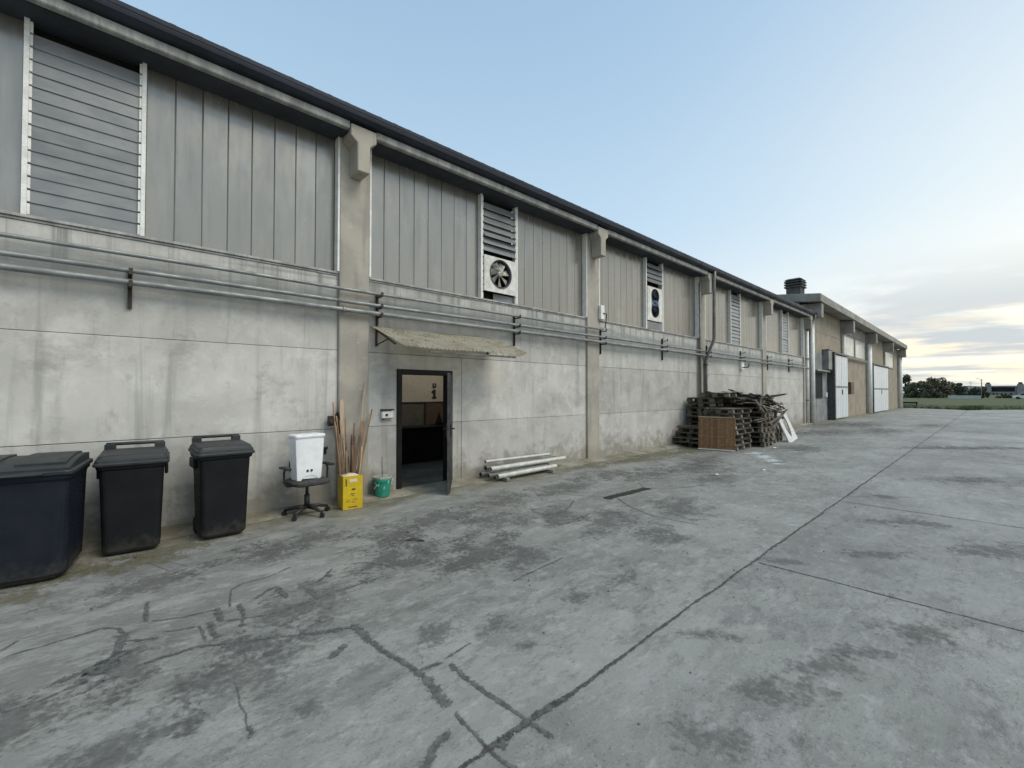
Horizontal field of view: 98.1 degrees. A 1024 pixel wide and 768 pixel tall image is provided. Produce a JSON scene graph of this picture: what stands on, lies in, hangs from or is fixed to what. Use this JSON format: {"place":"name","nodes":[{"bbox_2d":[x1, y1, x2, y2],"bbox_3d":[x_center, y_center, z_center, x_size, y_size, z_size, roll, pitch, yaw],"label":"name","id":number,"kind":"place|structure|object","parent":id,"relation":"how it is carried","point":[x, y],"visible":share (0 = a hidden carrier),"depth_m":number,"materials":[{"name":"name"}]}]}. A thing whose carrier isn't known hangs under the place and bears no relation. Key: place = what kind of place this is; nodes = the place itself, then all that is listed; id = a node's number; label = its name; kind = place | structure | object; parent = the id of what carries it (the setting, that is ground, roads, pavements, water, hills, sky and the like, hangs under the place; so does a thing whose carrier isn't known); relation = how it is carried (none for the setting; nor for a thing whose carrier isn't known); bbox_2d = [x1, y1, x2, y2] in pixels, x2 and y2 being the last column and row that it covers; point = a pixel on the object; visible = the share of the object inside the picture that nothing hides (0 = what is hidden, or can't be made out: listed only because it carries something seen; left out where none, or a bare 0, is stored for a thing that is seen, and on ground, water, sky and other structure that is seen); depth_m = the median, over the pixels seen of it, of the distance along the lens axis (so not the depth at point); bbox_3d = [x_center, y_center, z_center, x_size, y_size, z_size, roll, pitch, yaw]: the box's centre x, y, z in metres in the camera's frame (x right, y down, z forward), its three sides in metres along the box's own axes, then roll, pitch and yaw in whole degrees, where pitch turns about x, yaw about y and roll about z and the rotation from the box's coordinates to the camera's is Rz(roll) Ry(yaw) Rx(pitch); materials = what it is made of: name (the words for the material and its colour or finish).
{"place":"outdoors","nodes":[
{"label":"outdoors","id":0,"kind":"place"},
{"bbox_2d":[0,408,1023,767],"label":"yard","id":1,"kind":"structure","parent":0,"point":[932,702],"depth_m":3.15,"materials":[{"name":"concrete"}]},
{"bbox_2d":[0,451,92,587],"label":"waste container","id":2,"kind":"object","parent":1,"relation":"on","point":[42,501],"visible":1,"depth_m":3.81,"materials":[{"name":"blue plastic"}]},
{"bbox_2d":[188,433,254,538],"bbox_3d":[-3.402,1.177,5.189,0.571,1.132,0.626,1,-1,-44],"label":"wheelie bin","id":3,"kind":"object","parent":1,"relation":"on","point":[220,470],"visible":1,"depth_m":5.01,"materials":[{"name":"black plastic"}]},
{"bbox_2d":[279,461,334,520],"bbox_3d":[-2.753,1.407,5.963,0.613,0.699,0.640,-1,-1,41],"label":"office chair","id":4,"kind":"object","parent":1,"relation":"on","point":[308,483],"visible":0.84,"depth_m":5.88,"materials":[{"name":"plastic"}]},
{"bbox_2d":[288,432,324,480],"bbox_3d":[-2.753,0.971,5.957,0.232,0.610,0.424,-1,-1,37],"label":"cistern","id":5,"kind":"object","parent":4,"relation":"on","point":[306,453],"visible":0.99,"depth_m":5.86,"materials":[{"name":"white plastic"}]},
{"bbox_2d":[1,482,698,767],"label":"pavement cracks","id":6,"kind":"object","parent":1,"relation":"on","point":[429,681],"visible":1,"depth_m":2.73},
{"bbox_2d":[338,472,362,509],"bbox_3d":[-2.318,1.520,6.360,0.270,0.481,0.272,1,-1,-36],"label":"yellow tin","id":7,"kind":"object","parent":1,"relation":"on","point":[350,490],"visible":0.98,"depth_m":6.26,"materials":[{"name":"metal"}]},
{"bbox_2d":[332,402,338,475],"bbox_3d":[-2.517,1.006,6.413,0.037,1.499,0.033,-12,-7,33],"label":"stick","id":8,"kind":"object","parent":7,"relation":"in","point":[335,436],"visible":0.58,"depth_m":6.44,"materials":[{"name":"brown wood"}]},
{"bbox_2d":[335,426,340,468],"bbox_3d":[-2.466,1.171,6.345,0.032,1.154,0.029,-6,-2,7],"label":"stick","id":9,"kind":"object","parent":7,"relation":"in","point":[337,447],"visible":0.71,"depth_m":6.35,"materials":[{"name":"brown wood"}]},
{"bbox_2d":[336,416,342,474],"bbox_3d":[-2.462,1.105,6.389,0.028,1.300,0.035,-13,-8,34],"label":"stick","id":10,"kind":"object","parent":7,"relation":"in","point":[339,445],"visible":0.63,"depth_m":6.41,"materials":[{"name":"brown wood"}]},
{"bbox_2d":[339,420,343,473],"bbox_3d":[-2.440,1.135,6.402,0.031,1.230,0.038,-8,-6,34],"label":"stick","id":11,"kind":"object","parent":7,"relation":"in","point":[341,447],"visible":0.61,"depth_m":6.41,"materials":[{"name":"brown wood"}]},
{"bbox_2d":[339,399,344,461],"bbox_3d":[-2.463,0.987,6.476,0.060,1.538,0.025,1,-10,-35],"label":"stick","id":12,"kind":"object","parent":7,"relation":"in","point":[341,406],"visible":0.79,"depth_m":6.54,"materials":[{"name":"brown wood"}]},
{"bbox_2d":[343,441,345,472],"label":"stick","id":13,"kind":"object","parent":7,"relation":"in","point":[344,455],"visible":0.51,"depth_m":6.42,"materials":[{"name":"brown wood"}]},
{"bbox_2d":[351,445,353,472],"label":"stick","id":14,"kind":"object","parent":7,"relation":"in","point":[352,457],"visible":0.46,"depth_m":6.42,"materials":[{"name":"brown wood"}]},
{"bbox_2d":[353,423,354,460],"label":"stick","id":15,"kind":"object","parent":7,"relation":"in","point":[354,439],"visible":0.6,"depth_m":6.48,"materials":[{"name":"brown wood"}]},
{"bbox_2d":[357,421,362,473],"bbox_3d":[-2.234,1.145,6.467,0.029,1.217,0.029,0,-10,15],"label":"stick","id":16,"kind":"object","parent":7,"relation":"in","point":[359,447],"visible":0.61,"depth_m":6.50,"materials":[{"name":"brown wood"}]},
{"bbox_2d":[356,383,365,463],"bbox_3d":[-2.296,0.865,6.641,0.040,1.824,0.036,0,-15,8],"label":"stick","id":17,"kind":"object","parent":7,"relation":"in","point":[360,422],"visible":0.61,"depth_m":6.71,"materials":[{"name":"brown wood"}]},
{"bbox_2d":[361,414,369,465],"bbox_3d":[-2.240,1.109,6.644,0.026,1.366,0.028,0,-21,8],"label":"stick","id":18,"kind":"object","parent":7,"relation":"in","point":[365,439],"visible":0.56,"depth_m":6.74,"materials":[{"name":"brown wood"}]},
{"bbox_2d":[0,448,705,604],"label":"soil stains","id":19,"kind":"object","parent":1,"relation":"on","point":[147,558],"visible":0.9,"depth_m":4.28,"materials":[{"name":"soil"}]},
{"bbox_2d":[0,0,816,539],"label":"warehouse","id":20,"kind":"structure","parent":1,"relation":"on","point":[128,128],"depth_m":6.24,"materials":[{"name":"concrete"}]},
{"bbox_2d":[20,16,146,235],"bbox_3d":[-4.696,-2.743,4.923,0.974,2.034,0.170,1,-1,-43],"label":"window","id":21,"kind":"structure","parent":20,"relation":"in","point":[83,157],"depth_m":4.85,"materials":[{"name":"white paint"}]},
{"bbox_2d":[327,411,339,433],"bbox_3d":[-2.605,0.570,6.537,0.194,0.337,0.110,1,-1,-43],"label":"junction box","id":22,"kind":"object","parent":20,"relation":"attached to","point":[330,420],"visible":0.82,"depth_m":6.50,"materials":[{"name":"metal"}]},
{"bbox_2d":[380,409,393,419],"bbox_3d":[-2.013,0.492,7.177,0.210,0.175,0.082,1,-1,-43],"label":"intercom","id":23,"kind":"object","parent":20,"relation":"attached to","point":[387,414],"visible":1,"depth_m":7.15,"materials":[{"name":"white paint"}]},
{"bbox_2d":[0,232,806,371],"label":"pipe run","id":24,"kind":"object","parent":20,"relation":"attached to","point":[130,282],"visible":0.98,"depth_m":5.96,"materials":[{"name":"metal"}]},
{"bbox_2d":[396,369,454,493],"bbox_3d":[-1.285,0.770,7.466,1.100,2.030,0.955,1,-1,-43],"label":"door","id":25,"kind":"structure","parent":20,"relation":"in","point":[448,428],"depth_m":7.34,"materials":[{"name":"paint"}]},
{"bbox_2d":[425,403,442,424],"bbox_3d":[-1.969,1.198,12.640,1.150,1.300,0.055,1,-1,-43],"label":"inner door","id":26,"kind":"structure","parent":20,"relation":"in","point":[432,410],"depth_m":12.38,"materials":[{"name":"wood"}]},
{"bbox_2d":[431,413,442,424],"bbox_3d":[-1.804,0.862,10.953,0.260,0.289,0.260,1,-1,-43],"label":"traffic cone","id":27,"kind":"object","parent":20,"relation":"on","point":[438,421],"visible":0.93,"depth_m":10.90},
{"bbox_2d":[371,325,526,357],"bbox_3d":[-0.982,-0.703,7.643,2.690,0.451,0.816,1,-1,-43],"label":"canopy","id":28,"kind":"object","parent":20,"relation":"attached to","point":[425,339],"visible":1,"depth_m":7.45,"materials":[{"name":"metal"}]},
{"bbox_2d":[478,193,517,303],"bbox_3d":[-0.283,-2.670,8.958,0.974,2.034,0.209,1,-1,-43],"label":"window","id":29,"kind":"structure","parent":20,"relation":"in","point":[495,223],"depth_m":8.90,"materials":[{"name":"white paint"}]},
{"bbox_2d":[483,254,515,296],"bbox_3d":[-0.281,-2.164,8.946,0.840,0.700,0.195,1,-1,-43],"label":"exhaust fan","id":30,"kind":"object","parent":20,"relation":"attached to","point":[499,276],"visible":0.98,"depth_m":8.90,"materials":[{"name":"paint"}]},
{"bbox_2d":[599,305,606,327],"bbox_3d":[2.269,-1.675,11.056,0.232,0.552,0.117,1,-1,-43],"label":"meter box","id":31,"kind":"object","parent":20,"relation":"attached to","point":[601,313],"visible":1,"depth_m":11.00,"materials":[{"name":"white paint"}]},
{"bbox_2d":[643,257,663,330],"bbox_3d":[4.128,-2.597,13.024,0.974,2.034,0.199,1,-1,-43],"label":"window","id":32,"kind":"structure","parent":20,"relation":"in","point":[652,274],"depth_m":12.90,"materials":[{"name":"white paint"}]},
{"bbox_2d":[647,285,661,322],"bbox_3d":[4.113,-2.316,12.991,0.820,0.980,0.199,1,-1,-43],"label":"exhaust fan","id":33,"kind":"object","parent":20,"relation":"attached to","point":[654,304],"visible":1,"depth_m":12.92,"materials":[{"name":"paint"}]},
{"bbox_2d":[728,290,740,344],"bbox_3d":[8.533,-2.523,17.098,0.974,2.034,0.170,1,-1,-43],"label":"louvered vent","id":34,"kind":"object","parent":20,"relation":"in","point":[734,302],"depth_m":17.01,"materials":[{"name":"metal"}]},
{"bbox_2d":[739,361,749,369],"bbox_3d":[9.012,-0.721,17.173,0.260,0.320,0.338,1,-1,-43],"label":"lamp box","id":35,"kind":"object","parent":20,"relation":"attached to","point":[741,365],"visible":0.97,"depth_m":17.17,"materials":[{"name":"white paint"}]},
{"bbox_2d":[780,310,788,353],"bbox_3d":[12.947,-2.450,21.161,0.974,2.034,0.170,1,-1,-43],"label":"louvered vent","id":36,"kind":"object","parent":20,"relation":"in","point":[784,318],"depth_m":21.08,"materials":[{"name":"metal"}]},
{"bbox_2d":[81,423,813,552],"bbox_3d":[2.149,1.815,10.775,36.600,0.052,0.430,1,-1,-43],"label":"apron","id":37,"kind":"object","parent":1,"relation":"on","point":[167,532],"visible":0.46,"depth_m":7.06,"materials":[{"name":"concrete"}]},
{"bbox_2d":[92,440,169,554],"bbox_3d":[-4.013,1.184,4.708,0.599,1.102,0.626,1,-1,-38],"label":"wheelie bin","id":38,"kind":"object","parent":37,"relation":"on","point":[131,481],"visible":1,"depth_m":4.52,"materials":[{"name":"black plastic"}]},
{"bbox_2d":[372,474,392,496],"bbox_3d":[-2.020,1.592,6.945,0.312,0.308,0.303,1,-1,-43],"label":"bucket","id":39,"kind":"object","parent":37,"relation":"on","point":[382,485],"visible":1,"depth_m":6.84,"materials":[{"name":"green plastic"}]},
{"bbox_2d":[479,462,548,476],"bbox_3d":[0.085,1.695,8.870,1.820,0.088,0.090,1,-1,-43],"label":"tube","id":40,"kind":"object","parent":37,"relation":"on","point":[483,474],"visible":0.55,"depth_m":8.58,"materials":[{"name":"metal"}]},
{"bbox_2d":[484,456,555,470],"bbox_3d":[0.221,1.592,8.983,1.970,0.088,0.090,1,-2,-43],"label":"tube","id":41,"kind":"object","parent":40,"relation":"on","point":[486,467],"visible":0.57,"depth_m":8.76,"materials":[{"name":"metal"}]},
{"bbox_2d":[484,453,549,462],"bbox_3d":[0.155,1.495,9.013,1.831,0.056,0.056,3,-3,-44],"label":"tube","id":42,"kind":"object","parent":41,"relation":"on","point":[515,458],"visible":1,"depth_m":8.91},
{"bbox_2d":[30,427,933,767],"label":"grit","id":43,"kind":"object","parent":1,"relation":"on","point":[450,581],"visible":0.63,"depth_m":4.12,"materials":[{"name":"gravel"}]},
{"bbox_2d":[0,422,1023,767],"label":"damp stains","id":44,"kind":"object","parent":1,"relation":"on","point":[106,758],"visible":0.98,"depth_m":3.30,"materials":[{"name":"concrete"}]},
{"bbox_2d":[542,469,554,472],"bbox_3d":[0.679,1.781,9.198,0.080,0.066,0.520,1,-1,-43],"label":"wood block","id":45,"kind":"object","parent":1,"relation":"on","point":[550,470],"depth_m":9.06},
{"bbox_2d":[487,464,546,477],"bbox_3d":[0.141,1.692,8.677,1.600,0.078,0.080,1,-1,-44],"label":"tube","id":46,"kind":"object","parent":45,"relation":"on","point":[490,475],"visible":0.63,"depth_m":8.46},
{"bbox_2d":[489,456,565,470],"bbox_3d":[0.379,1.594,8.959,2.171,0.082,0.084,2,-2,-44],"label":"tube","id":47,"kind":"object","parent":46,"relation":"on","point":[514,465],"visible":1,"depth_m":8.81,"materials":[{"name":"metal"}]},
{"bbox_2d":[496,464,556,478],"bbox_3d":[0.327,1.707,8.719,0.089,0.086,1.672,-1,-1,45],"label":"tube","id":48,"kind":"object","parent":45,"relation":"on","point":[521,472],"visible":1,"depth_m":8.61,"materials":[{"name":"plastic"}]},
{"bbox_2d":[604,488,650,498],"bbox_3d":[1.885,1.775,7.237,1.183,0.001,0.283,1,-1,-40],"label":"drain slot","id":49,"kind":"object","parent":1,"relation":"on","point":[624,493],"visible":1,"depth_m":7.19,"materials":[{"name":"metal"}]},
{"bbox_2d":[677,442,697,446],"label":"pallet","id":50,"kind":"object","parent":1,"relation":"on","point":[689,444],"visible":0.18,"depth_m":13.44,"materials":[{"name":"brown wood"}]},
{"bbox_2d":[672,437,697,443],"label":"pallet","id":51,"kind":"object","parent":50,"relation":"on","point":[688,440],"visible":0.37,"depth_m":13.24,"materials":[{"name":"brown wood"}]},
{"bbox_2d":[678,434,697,440],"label":"pallet","id":52,"kind":"object","parent":50,"relation":"on","point":[681,439],"visible":0.19,"depth_m":13.54,"materials":[{"name":"brown wood"}]},
{"bbox_2d":[676,430,697,436],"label":"pallet","id":53,"kind":"object","parent":52,"relation":"on","point":[687,434],"visible":0.28,"depth_m":13.59,"materials":[{"name":"brown wood"}]},
{"bbox_2d":[678,426,698,431],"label":"pallet","id":54,"kind":"object","parent":53,"relation":"on","point":[688,429],"visible":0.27,"depth_m":13.62,"materials":[{"name":"brown wood"}]},
{"bbox_2d":[698,416,734,450],"bbox_3d":[5.758,1.392,12.519,0.960,0.940,0.043,-1,-6,33],"label":"reed panel","id":55,"kind":"object","parent":1,"relation":"on","point":[716,433],"visible":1,"depth_m":12.51,"materials":[{"name":"brown wood"}]},
{"bbox_2d":[458,410,1022,767],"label":"slab joints","id":56,"kind":"object","parent":1,"relation":"on","point":[526,722],"visible":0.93,"depth_m":2.69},
{"bbox_2d":[735,442,750,450],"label":"pallet","id":57,"kind":"object","parent":1,"relation":"on","point":[742,446],"visible":0.27,"depth_m":12.73,"materials":[{"name":"brown wood"}]},
{"bbox_2d":[735,437,751,445],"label":"pallet","id":58,"kind":"object","parent":57,"relation":"on","point":[741,441],"visible":0.33,"depth_m":12.75,"materials":[{"name":"brown wood"}]},
{"bbox_2d":[735,432,750,439],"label":"pallet","id":59,"kind":"object","parent":58,"relation":"on","point":[746,435],"visible":0.28,"depth_m":12.82,"materials":[{"name":"brown wood"}]},
{"bbox_2d":[735,427,753,434],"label":"pallet","id":60,"kind":"object","parent":59,"relation":"on","point":[749,430],"visible":0.3,"depth_m":12.80,"materials":[{"name":"brown wood"}]},
{"bbox_2d":[735,422,750,429],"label":"pallet","id":61,"kind":"object","parent":60,"relation":"on","point":[741,426],"visible":0.36,"depth_m":12.72,"materials":[{"name":"brown wood"}]},
{"bbox_2d":[735,417,751,423],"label":"pallet","id":62,"kind":"object","parent":61,"relation":"on","point":[741,420],"visible":0.35,"depth_m":12.82,"materials":[{"name":"brown wood"}]},
{"bbox_2d":[703,413,749,418],"bbox_3d":[6.314,0.924,13.061,1.213,0.144,0.844,1,-2,-43],"label":"pallet","id":63,"kind":"object","parent":62,"relation":"on","point":[745,415],"visible":0.65,"depth_m":12.79,"materials":[{"name":"brown wood"}]},
{"bbox_2d":[704,407,751,413],"bbox_3d":[6.320,0.776,13.006,1.213,0.144,0.844,1,-1,-40],"label":"pallet","id":64,"kind":"object","parent":63,"relation":"on","point":[721,410],"visible":1,"depth_m":12.72,"materials":[{"name":"brown wood"}]},
{"bbox_2d":[744,439,772,446],"bbox_3d":[7.397,1.825,13.937,0.844,0.144,1.213,1,-2,-44],"label":"pallet","id":65,"kind":"object","parent":1,"relation":"on","point":[765,444],"visible":0.37,"depth_m":13.49,"materials":[{"name":"brown wood"}]},
{"bbox_2d":[743,436,773,442],"bbox_3d":[7.377,1.677,13.895,0.844,0.144,1.213,0,-1,-40],"label":"pallet","id":66,"kind":"object","parent":65,"relation":"on","point":[764,439],"visible":0.41,"depth_m":13.41,"materials":[{"name":"brown wood"}]},
{"bbox_2d":[742,431,773,436],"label":"pallet","id":67,"kind":"object","parent":66,"relation":"on","point":[765,434],"visible":0.38,"depth_m":13.47,"materials":[{"name":"brown wood"}]},
{"bbox_2d":[744,426,770,431],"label":"pallet","id":68,"kind":"object","parent":67,"relation":"on","point":[762,429],"visible":0.38,"depth_m":13.45,"materials":[{"name":"brown wood"}]},
{"bbox_2d":[744,421,772,426],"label":"pallet","id":69,"kind":"object","parent":68,"relation":"on","point":[762,424],"visible":0.31,"depth_m":13.54,"materials":[{"name":"brown wood"}]},
{"bbox_2d":[743,417,770,421],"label":"pallet","id":70,"kind":"object","parent":69,"relation":"on","point":[759,420],"visible":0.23,"depth_m":13.40,"materials":[{"name":"brown wood"}]},
{"bbox_2d":[742,412,773,417],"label":"pallet","id":71,"kind":"object","parent":70,"relation":"on","point":[763,414],"visible":0.45,"depth_m":13.52,"materials":[{"name":"brown wood"}]},
{"bbox_2d":[732,406,771,412],"bbox_3d":[7.324,0.792,13.913,0.844,0.144,1.214,1,-1,-41],"label":"pallet","id":72,"kind":"object","parent":71,"relation":"on","point":[760,411],"visible":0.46,"depth_m":13.60,"materials":[{"name":"brown wood"}]},
{"bbox_2d":[770,409,787,428],"bbox_3d":[8.574,1.102,14.236,1.685,0.025,0.090,-24,5,-42],"label":"board","id":73,"kind":"object","parent":68,"relation":"on","point":[776,421],"visible":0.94,"depth_m":14.06,"materials":[{"name":"brown wood"}]},
{"bbox_2d":[744,452,782,464],"bbox_3d":[6.291,1.847,11.212,0.986,0.001,2.701,0,-1,19],"label":"plaster spill","id":74,"kind":"object","parent":1,"relation":"on","point":[765,456],"visible":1,"depth_m":11.15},
{"bbox_2d":[776,405,796,441],"bbox_3d":[9.152,1.353,14.860,0.720,1.200,0.040,-15,-10,-39],"label":"framed panel","id":75,"kind":"object","parent":1,"relation":"on","point":[792,437],"visible":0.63,"depth_m":14.80,"materials":[{"name":"wood"}]},
{"bbox_2d":[120,0,1023,386],"label":"sky","id":76,"kind":"structure","parent":0,"point":[869,153],"materials":[{"name":"blue"}]},
{"bbox_2d":[777,277,906,422],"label":"annex building","id":77,"kind":"structure","parent":0,"point":[855,363],"depth_m":28.47,"materials":[{"name":"beige concrete"}]},
{"bbox_2d":[815,372,822,398],"bbox_3d":[17.210,0.069,24.938,1.600,1.500,0.040,1,-1,-43],"label":"window","id":78,"kind":"structure","parent":77,"relation":"in","point":[818,375],"depth_m":24.95,"materials":[{"name":"glass"}]},
{"bbox_2d":[844,334,854,357],"bbox_3d":[23.084,-2.567,30.454,3.350,1.430,0.110,1,-1,-43],"label":"window","id":79,"kind":"structure","parent":77,"relation":"in","point":[849,342],"depth_m":30.54,"materials":[{"name":"glass"}]},
{"bbox_2d":[855,338,865,360],"bbox_3d":[25.788,-2.522,32.943,3.700,1.430,0.110,1,-1,-43],"label":"window","id":80,"kind":"structure","parent":77,"relation":"in","point":[859,345],"depth_m":32.85,"materials":[{"name":"glass"}]},
{"bbox_2d":[886,352,893,368],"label":"window","id":81,"kind":"structure","parent":77,"relation":"in","point":[889,356],"depth_m":42.22,"materials":[{"name":"glass"}]},
{"bbox_2d":[903,395,1023,409],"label":"field","id":82,"kind":"structure","parent":0,"point":[991,400],"depth_m":63.80,"materials":[{"name":"green plant"}]},
{"bbox_2d":[902,374,914,397],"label":"tree","id":83,"kind":"object","parent":82,"relation":"on","point":[906,378],"visible":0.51,"depth_m":119.72,"materials":[{"name":"green plant"}]},
{"bbox_2d":[903,382,925,397],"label":"tree","id":84,"kind":"object","parent":82,"relation":"on","point":[913,389],"visible":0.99,"depth_m":116.93,"materials":[{"name":"green plant"}]},
{"bbox_2d":[917,380,937,397],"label":"tree","id":85,"kind":"object","parent":82,"relation":"on","point":[928,385],"visible":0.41,"depth_m":118.04,"materials":[{"name":"green plant"}]},
{"bbox_2d":[921,388,947,397],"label":"tree","id":86,"kind":"object","parent":82,"relation":"on","point":[931,393],"visible":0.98,"depth_m":111.09,"materials":[{"name":"green plant"}]},
{"bbox_2d":[926,376,953,397],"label":"tree","id":87,"kind":"object","parent":82,"relation":"on","point":[943,386],"visible":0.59,"depth_m":118.87,"materials":[{"name":"green plant"}]},
{"bbox_2d":[940,380,963,394],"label":"tree","id":88,"kind":"object","parent":82,"relation":"on","point":[953,385],"visible":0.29,"depth_m":119.93,"materials":[{"name":"green plant"}]},
{"bbox_2d":[955,385,970,394],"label":"tree","id":89,"kind":"object","parent":82,"relation":"on","point":[964,389],"visible":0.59,"depth_m":118.83,"materials":[{"name":"green plant"}]},
{"bbox_2d":[903,404,1023,409],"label":"grass","id":90,"kind":"structure","parent":82,"relation":"on","point":[973,407],"depth_m":42.01,"materials":[{"name":"plant"}]},
{"bbox_2d":[948,395,980,398],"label":"boundary wall","id":91,"kind":"structure","parent":82,"relation":"on","point":[966,396],"depth_m":104.85,"materials":[{"name":"concrete"}]},
{"bbox_2d":[968,386,984,396],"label":"tree","id":92,"kind":"object","parent":82,"relation":"on","point":[975,389],"visible":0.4,"depth_m":117.19,"materials":[{"name":"green plant"}]},
{"bbox_2d":[977,386,990,397],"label":"tree","id":93,"kind":"object","parent":82,"relation":"on","point":[985,392],"visible":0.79,"depth_m":114.91,"materials":[{"name":"green plant"}]},
{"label":"pallet","id":94,"kind":"object","parent":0,"visible":0},
{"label":"pallet","id":95,"kind":"object","parent":94,"relation":"on","visible":0},
{"bbox_2d":[687,420,698,424],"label":"pallet","id":96,"kind":"object","parent":95,"relation":"on","point":[692,421],"visible":0.21,"depth_m":14.05,"materials":[{"name":"brown wood"}]},
{"bbox_2d":[687,416,698,420],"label":"pallet","id":97,"kind":"object","parent":96,"relation":"on","point":[689,418],"visible":0.16,"depth_m":14.02,"materials":[{"name":"brown wood"}]},
{"bbox_2d":[687,410,710,415],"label":"pallet","id":98,"kind":"object","parent":97,"relation":"on","point":[697,413],"visible":0.31,"depth_m":13.94,"materials":[{"name":"brown wood"}]},
{"bbox_2d":[686,406,730,411],"bbox_3d":[6.281,0.791,14.169,1.210,0.144,0.844,0,-1,-39],"label":"pallet","id":99,"kind":"object","parent":98,"relation":"on","point":[697,408],"visible":0.42,"depth_m":13.86,"materials":[{"name":"brown wood"}]},
{"bbox_2d":[687,402,730,406],"bbox_3d":[6.281,0.643,14.146,1.213,0.144,0.844,2,-1,-42],"label":"pallet","id":100,"kind":"object","parent":99,"relation":"on","point":[710,404],"visible":0.91,"depth_m":13.85,"materials":[{"name":"brown wood"}]},
{"bbox_2d":[687,397,727,402],"bbox_3d":[6.235,0.495,14.111,1.210,0.144,0.844,0,-1,-43],"label":"pallet","id":101,"kind":"object","parent":100,"relation":"on","point":[704,399],"visible":0.94,"depth_m":13.81,"materials":[{"name":"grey wood"}]},
{"bbox_2d":[715,396,745,402],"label":"pallet","id":102,"kind":"object","parent":100,"relation":"on","point":[732,400],"visible":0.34,"depth_m":13.82,"materials":[{"name":"brown wood"}]},
{"bbox_2d":[700,392,742,396],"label":"pallet","id":103,"kind":"object","parent":102,"relation":"on","point":[721,394],"visible":0.96,"depth_m":13.57,"materials":[{"name":"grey wood"}]},
{"label":"terrain","id":104,"kind":"structure","parent":0,"visible":0},
{"bbox_2d":[985,382,1023,394],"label":"towered building","id":105,"kind":"structure","parent":104,"relation":"on","point":[1018,389],"depth_m":267.24,"materials":[{"name":"concrete"}]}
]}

